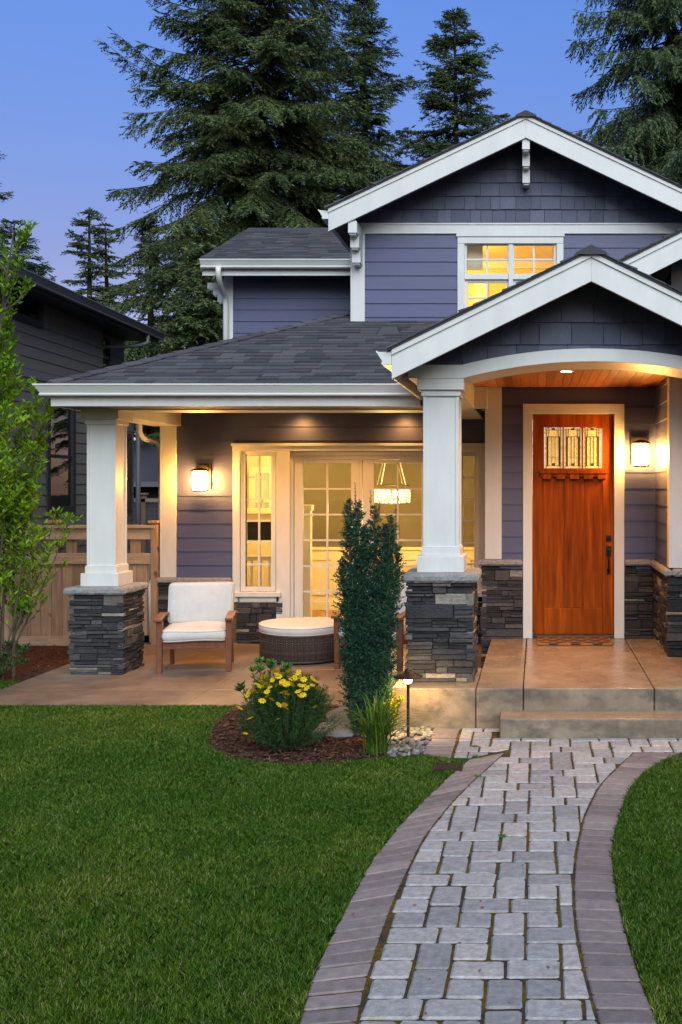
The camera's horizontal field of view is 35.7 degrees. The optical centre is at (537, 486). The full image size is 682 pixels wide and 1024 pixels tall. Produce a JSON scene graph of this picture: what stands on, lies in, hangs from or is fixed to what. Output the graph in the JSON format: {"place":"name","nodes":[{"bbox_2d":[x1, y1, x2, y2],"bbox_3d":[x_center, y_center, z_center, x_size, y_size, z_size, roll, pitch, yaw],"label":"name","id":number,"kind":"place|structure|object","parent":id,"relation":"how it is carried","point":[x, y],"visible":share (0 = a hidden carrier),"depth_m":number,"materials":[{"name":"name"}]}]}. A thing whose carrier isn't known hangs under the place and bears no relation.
{"place":"outdoors","nodes":[
{"label":"outdoors","id":0,"kind":"place"},
{"bbox_2d":[3,646,69,682],"bbox_3d":[-7.195,2.056,12.110,3.610,0.001,2.980,0,0,0],"label":"side mulch bed","id":1,"kind":"object","parent":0,"point":[27,670],"visible":0.5,"depth_m":11.96,"materials":[{"name":"brown wood"}]},
{"bbox_2d":[0,639,29,677],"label":"shrub","id":2,"kind":"object","parent":1,"relation":"on","point":[15,654],"visible":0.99,"depth_m":10.80,"materials":[{"name":"green plant"}]},
{"bbox_2d":[0,219,83,680],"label":"young tree","id":3,"kind":"object","parent":1,"relation":"on","point":[17,508],"visible":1,"depth_m":10.88,"materials":[{"name":"green plant"}]},
{"bbox_2d":[3,644,433,764],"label":"mulch chips","id":4,"kind":"object","parent":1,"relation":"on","point":[295,757],"visible":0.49,"depth_m":8.03,"materials":[{"name":"brown wood"}]},
{"bbox_2d":[0,257,165,552],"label":"neighbouring house","id":5,"kind":"structure","parent":0,"point":[62,331],"depth_m":15.85,"materials":[{"name":"grey wood"}]},
{"bbox_2d":[12,291,43,328],"bbox_3d":[-7.296,-2.560,14.649,0.065,0.460,0.930,0,0,-2],"label":"window","id":6,"kind":"structure","parent":5,"relation":"in","point":[31,311],"depth_m":14.72,"materials":[{"name":"black glass"}]},
{"bbox_2d":[45,397,75,513],"bbox_3d":[-7.343,-0.520,15.763,0.065,1.860,1.020,0,0,-2],"label":"window","id":7,"kind":"structure","parent":5,"relation":"in","point":[61,464],"depth_m":15.85,"materials":[{"name":"black glass"}]},
{"bbox_2d":[103,332,111,367],"bbox_3d":[-7.582,-2.215,17.875,0.065,0.950,0.700,0,0,-2],"label":"window","id":8,"kind":"structure","parent":5,"relation":"in","point":[107,338],"depth_m":18.08,"materials":[{"name":"black glass"}]},
{"bbox_2d":[127,434,131,512],"bbox_3d":[-7.626,-0.245,18.934,0.065,1.470,0.540,0,0,-2],"label":"window","id":9,"kind":"structure","parent":5,"relation":"in","point":[129,436],"depth_m":19.10,"materials":[{"name":"black glass"}]},
{"bbox_2d":[134,493,157,552],"bbox_3d":[-8.588,1.120,22.050,2.025,1.960,0.150,0,0,0],"label":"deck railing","id":10,"kind":"object","parent":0,"point":[144,499],"visible":0.2,"depth_m":22.00,"materials":[{"name":"brown wood"}]},
{"bbox_2d":[0,642,481,706],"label":"patio","id":11,"kind":"structure","parent":0,"point":[200,676],"depth_m":10.65,"materials":[{"name":"concrete"}]},
{"bbox_2d":[153,582,238,673],"bbox_3d":[-3.817,1.569,11.534,0.830,0.942,0.770,0,0,-10],"label":"garden chair","id":12,"kind":"object","parent":11,"relation":"on","point":[200,614],"visible":1,"depth_m":11.62,"materials":[{"name":"white fabric"}]},
{"bbox_2d":[259,617,344,663],"bbox_3d":[-2.762,1.815,12.172,1.062,0.450,1.062,0,0,0],"label":"ottoman","id":13,"kind":"object","parent":11,"relation":"on","point":[302,640],"visible":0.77,"depth_m":11.72,"materials":[{"name":"wicker"}]},
{"bbox_2d":[32,110,681,681],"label":"house","id":14,"kind":"structure","parent":11,"relation":"on","point":[510,276],"depth_m":11.52,"materials":[{"name":"blue"}]},
{"bbox_2d":[190,463,210,491],"bbox_3d":[-4.320,-0.116,13.154,0.196,0.365,0.248,0,0,0],"label":"wall lantern","id":15,"kind":"object","parent":14,"relation":"attached to","point":[201,477],"depth_m":13.05,"materials":[{"name":"white glass"}]},
{"bbox_2d":[235,451,280,601],"bbox_3d":[-3.614,0.523,13.307,0.592,1.954,0.165,0,0,0],"label":"sidelight window","id":16,"kind":"structure","parent":14,"relation":"in","point":[243,596],"depth_m":13.30,"materials":[{"name":"white wood"}]},
{"bbox_2d":[294,460,362,617],"bbox_3d":[-2.721,0.831,13.352,0.884,2.357,0.045,0,0,0],"label":"french door","id":17,"kind":"structure","parent":14,"relation":"in","point":[356,465],"depth_m":13.33,"materials":[{"name":"white wood"}]},
{"bbox_2d":[374,463,409,503],"bbox_3d":[-2.132,-0.246,15.000,0.544,1.007,0.544,0,0,0],"label":"chandelier","id":18,"kind":"object","parent":14,"relation":"hanging from","point":[382,495],"visible":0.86,"depth_m":14.83,"materials":[{"name":"clear glass"}]},
{"bbox_2d":[363,460,422,576],"bbox_3d":[-1.818,0.831,13.352,0.910,2.357,0.045,0,0,0],"label":"french door","id":19,"kind":"structure","parent":14,"relation":"in","point":[368,465],"depth_m":13.33,"materials":[{"name":"white wood"}]},
{"bbox_2d":[461,451,481,601],"bbox_3d":[-0.965,0.523,13.307,0.570,1.954,0.165,0,0,0],"label":"sidelight window","id":20,"kind":"structure","parent":14,"relation":"in","point":[463,453],"depth_m":13.30,"materials":[{"name":"white glass"}]},
{"bbox_2d":[456,234,564,312],"bbox_3d":[-0.347,-2.486,13.305,1.448,1.572,0.130,0,0,0],"label":"upper window","id":21,"kind":"structure","parent":14,"relation":"in","point":[463,240],"depth_m":13.27,"materials":[{"name":"white wood"}]},
{"bbox_2d":[523,404,623,638],"bbox_3d":[0.408,0.389,11.521,1.135,2.630,0.159,0,0,0],"label":"front door","id":22,"kind":"structure","parent":14,"relation":"in","point":[578,504],"depth_m":11.51,"materials":[{"name":"brown wood"}]},
{"bbox_2d":[631,435,649,466],"bbox_3d":[1.143,-0.393,11.354,0.196,0.365,0.248,0,0,0],"label":"wall lantern","id":23,"kind":"object","parent":14,"relation":"attached to","point":[640,454],"depth_m":11.24,"materials":[{"name":"white glass"}]},
{"bbox_2d":[331,582,407,670],"bbox_3d":[-1.820,1.569,11.694,0.830,0.942,0.770,0,0,11],"label":"garden chair","id":24,"kind":"object","parent":11,"relation":"on","point":[402,631],"visible":0.07,"depth_m":11.43,"materials":[{"name":"brown wood"}]},
{"bbox_2d":[244,508,275,591],"bbox_3d":[-4.305,1.159,16.020,0.710,1.639,0.600,0,0,0],"label":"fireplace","id":25,"kind":"object","parent":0,"point":[252,531],"visible":0.09,"depth_m":15.80,"materials":[{"name":"beige metal"}]},
{"bbox_2d":[242,505,313,616],"bbox_3d":[-3.679,1.119,14.400,1.043,1.719,0.160,0,0,0],"label":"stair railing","id":26,"kind":"object","parent":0,"point":[308,509],"visible":0.3,"depth_m":14.34,"materials":[{"name":"white wood"}]},
{"bbox_2d":[209,707,388,764],"bbox_3d":[-1.827,2.052,8.535,1.915,0.001,2.051,0,0,0],"label":"mulch bed","id":27,"kind":"object","parent":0,"point":[272,757],"visible":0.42,"depth_m":8.02,"materials":[{"name":"brown soil"}]},
{"bbox_2d":[234,656,293,730],"bbox_3d":[-2.266,1.733,8.578,0.539,0.659,0.431,0,0,0],"label":"leafy shrub","id":28,"kind":"object","parent":27,"relation":"on","point":[270,664],"visible":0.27,"depth_m":8.51,"materials":[{"name":"green plant"}]},
{"bbox_2d":[234,668,343,750],"bbox_3d":[-1.937,1.729,7.984,0.849,0.638,0.785,0,0,0],"label":"coreopsis shrub","id":29,"kind":"object","parent":27,"relation":"on","point":[289,712],"visible":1,"depth_m":7.86,"materials":[{"name":"green plant"}]},
{"bbox_2d":[312,689,431,755],"bbox_3d":[-1.266,1.806,7.851,0.986,0.487,0.863,0,0,-10],"label":"grass clump","id":30,"kind":"object","parent":27,"relation":"on","point":[377,734],"visible":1,"depth_m":7.83,"materials":[{"name":"green plant"}]},
{"bbox_2d":[325,706,432,758],"bbox_3d":[-1.323,2.047,8.678,0.676,0.001,1.992,0,0,-33],"label":"gravel bed","id":31,"kind":"object","parent":27,"relation":"on","point":[339,710],"visible":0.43,"depth_m":9.07,"materials":[{"name":"grey gravel"}]},
{"bbox_2d":[311,722,354,737],"bbox_3d":[-1.665,2.017,8.501,0.359,0.049,0.421,0,0,0],"label":"flat stone","id":32,"kind":"object","parent":31,"relation":"on","point":[345,732],"visible":0.54,"depth_m":8.36,"materials":[{"name":"grey stone"}]},
{"bbox_2d":[331,483,406,735],"bbox_3d":[-1.387,1.006,8.414,0.651,2.079,0.387,0,0,0],"label":"columnar yew","id":33,"kind":"object","parent":31,"relation":"on","point":[368,638],"visible":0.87,"depth_m":8.35,"materials":[{"name":"green plant"}]},
{"bbox_2d":[354,725,434,756],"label":"river pebbles","id":34,"kind":"object","parent":31,"relation":"on","point":[416,747],"visible":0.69,"depth_m":8.13,"materials":[{"name":"white stone"}]},
{"bbox_2d":[393,668,422,736],"bbox_3d":[-1.043,1.777,8.270,0.240,0.626,0.240,0,0,0],"label":"path light","id":35,"kind":"object","parent":31,"relation":"on","point":[408,675],"visible":0.98,"depth_m":8.25,"materials":[{"name":"brown metal"}]},
{"bbox_2d":[375,687,404,731],"bbox_3d":[-1.231,1.849,8.473,0.233,0.424,0.273,0,0,38],"label":"golden shrub","id":36,"kind":"object","parent":27,"relation":"on","point":[399,702],"visible":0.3,"depth_m":8.47,"materials":[{"name":"yellow plant"}]},
{"bbox_2d":[0,495,681,1023],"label":"ground","id":37,"kind":"structure","parent":0,"point":[276,891],"depth_m":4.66,"materials":[{"name":"green plant"}]},
{"bbox_2d":[0,151,27,269],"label":"conifer","id":38,"kind":"object","parent":37,"relation":"on","point":[2,197],"visible":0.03,"depth_m":36.63,"materials":[{"name":"green plant"}]},
{"bbox_2d":[0,218,56,281],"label":"conifer","id":39,"kind":"object","parent":37,"relation":"on","point":[31,267],"visible":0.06,"depth_m":39.95,"materials":[{"name":"green plant"}]},
{"bbox_2d":[0,520,159,645],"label":"wooden fence","id":40,"kind":"object","parent":37,"relation":"on","point":[47,625],"visible":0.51,"depth_m":13.25,"materials":[{"name":"brown wood"}]},
{"bbox_2d":[59,207,121,307],"bbox_3d":[-15.827,-3.907,36.262,4.217,11.908,3.912,0,0,-34],"label":"conifer","id":41,"kind":"object","parent":37,"relation":"on","point":[79,244],"visible":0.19,"depth_m":36.03,"materials":[{"name":"green plant"}]},
{"bbox_2d":[76,222,143,433],"bbox_3d":[-15.569,-3.744,36.965,3.615,11.581,3.587,0,0,0],"label":"conifer","id":42,"kind":"object","parent":37,"relation":"on","point":[105,256],"visible":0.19,"depth_m":37.00,"materials":[{"name":"green plant"}]},
{"bbox_2d":[133,423,158,440],"bbox_3d":[-11.690,-1.132,33.461,4.983,6.551,4.149,0,0,0],"label":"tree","id":43,"kind":"object","parent":37,"relation":"on","point":[148,428],"depth_m":32.19,"materials":[{"name":"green plant"}]},
{"bbox_2d":[133,441,159,552],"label":"neighboring house","id":44,"kind":"structure","parent":37,"relation":"on","point":[148,470],"depth_m":27.00,"materials":[{"name":"grey"}]},
{"bbox_2d":[121,220,182,433],"bbox_3d":[-12.423,-3.300,32.765,3.066,10.703,3.006,0,0,0],"label":"conifer","id":45,"kind":"object","parent":37,"relation":"on","point":[139,246],"visible":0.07,"depth_m":32.70,"materials":[{"name":"green plant"}]},
{"bbox_2d":[150,238,222,354],"bbox_3d":[-7.715,-1.999,25.229,3.169,8.138,3.141,0,0,0],"label":"conifer","id":46,"kind":"object","parent":37,"relation":"on","point":[206,304],"visible":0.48,"depth_m":24.53,"materials":[{"name":"green plant"}]},
{"bbox_2d":[93,0,406,448],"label":"conifer","id":47,"kind":"object","parent":37,"relation":"on","point":[243,164],"visible":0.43,"depth_m":28.43,"materials":[{"name":"green plant"}]},
{"bbox_2d":[272,8,354,226],"bbox_3d":[-8.329,-7.807,37.917,6.563,19.700,6.199,0,0,-37],"label":"conifer","id":48,"kind":"object","parent":37,"relation":"on","point":[332,35],"visible":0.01,"depth_m":37.78,"materials":[{"name":"green plant"}]},
{"bbox_2d":[297,0,419,226],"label":"conifer","id":49,"kind":"object","parent":37,"relation":"on","point":[371,54],"visible":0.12,"depth_m":33.78,"materials":[{"name":"green plant"}]},
{"bbox_2d":[433,762,463,772],"bbox_3d":[-0.644,2.053,7.433,0.210,0.054,0.200,0,0,0],"label":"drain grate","id":50,"kind":"object","parent":37,"relation":"on","point":[439,766],"visible":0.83,"depth_m":7.41,"materials":[{"name":"brown metal"}]},
{"bbox_2d":[388,7,532,456],"bbox_3d":[-2.580,-6.894,34.123,6.309,17.882,6.483,0,0,0],"label":"conifer","id":51,"kind":"object","parent":37,"relation":"on","point":[441,79],"visible":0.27,"depth_m":33.46,"materials":[{"name":"green plant"}]},
{"bbox_2d":[284,752,681,1023],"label":"lawn fringe","id":52,"kind":"object","parent":37,"relation":"on","point":[343,907],"visible":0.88,"depth_m":4.90,"materials":[{"name":"green plant"}]},
{"bbox_2d":[300,728,681,1023],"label":"path border","id":53,"kind":"object","parent":37,"relation":"on","point":[606,952],"visible":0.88,"depth_m":4.93,"materials":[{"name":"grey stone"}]},
{"bbox_2d":[391,638,681,729],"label":"stoop","id":54,"kind":"object","parent":37,"relation":"on","point":[618,674],"visible":0.74,"depth_m":8.77,"materials":[{"name":"concrete"}]},
{"bbox_2d":[537,636,612,645],"bbox_3d":[0.403,1.689,11.207,0.805,0.026,0.537,0,0,0],"label":"doormat","id":55,"kind":"object","parent":54,"relation":"on","point":[573,640],"visible":1,"depth_m":11.08,"materials":[{"name":"beige fabric"}]},
{"bbox_2d":[500,710,681,738],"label":"step","id":56,"kind":"object","parent":37,"relation":"on","point":[597,724],"visible":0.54,"depth_m":8.31,"materials":[{"name":"concrete"}]},
{"bbox_2d":[532,0,681,432],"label":"conifer","id":57,"kind":"object","parent":37,"relation":"on","point":[651,139],"visible":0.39,"depth_m":24.19,"materials":[{"name":"green plant"}]},
{"bbox_2d":[0,0,681,494],"label":"sky","id":58,"kind":"structure","parent":0,"point":[63,103],"materials":[{"name":"blue"}]},
{"bbox_2d":[385,567,416,574],"bbox_3d":[-1.725,1.595,15.025,1.250,0.769,0.950,0,0,0],"label":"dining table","id":59,"kind":"object","parent":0,"point":[405,569],"depth_m":14.91,"materials":[{"name":"brown wood"}]},
{"bbox_2d":[299,728,681,1023],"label":"path","id":60,"kind":"structure","parent":0,"point":[386,994],"depth_m":5.08,"materials":[{"name":"grey stone"}]},
{"bbox_2d":[351,743,631,1020],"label":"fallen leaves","id":61,"kind":"object","parent":60,"relation":"on","point":[480,900],"visible":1,"depth_m":4.96,"materials":[{"name":"red plant"}]}
]}

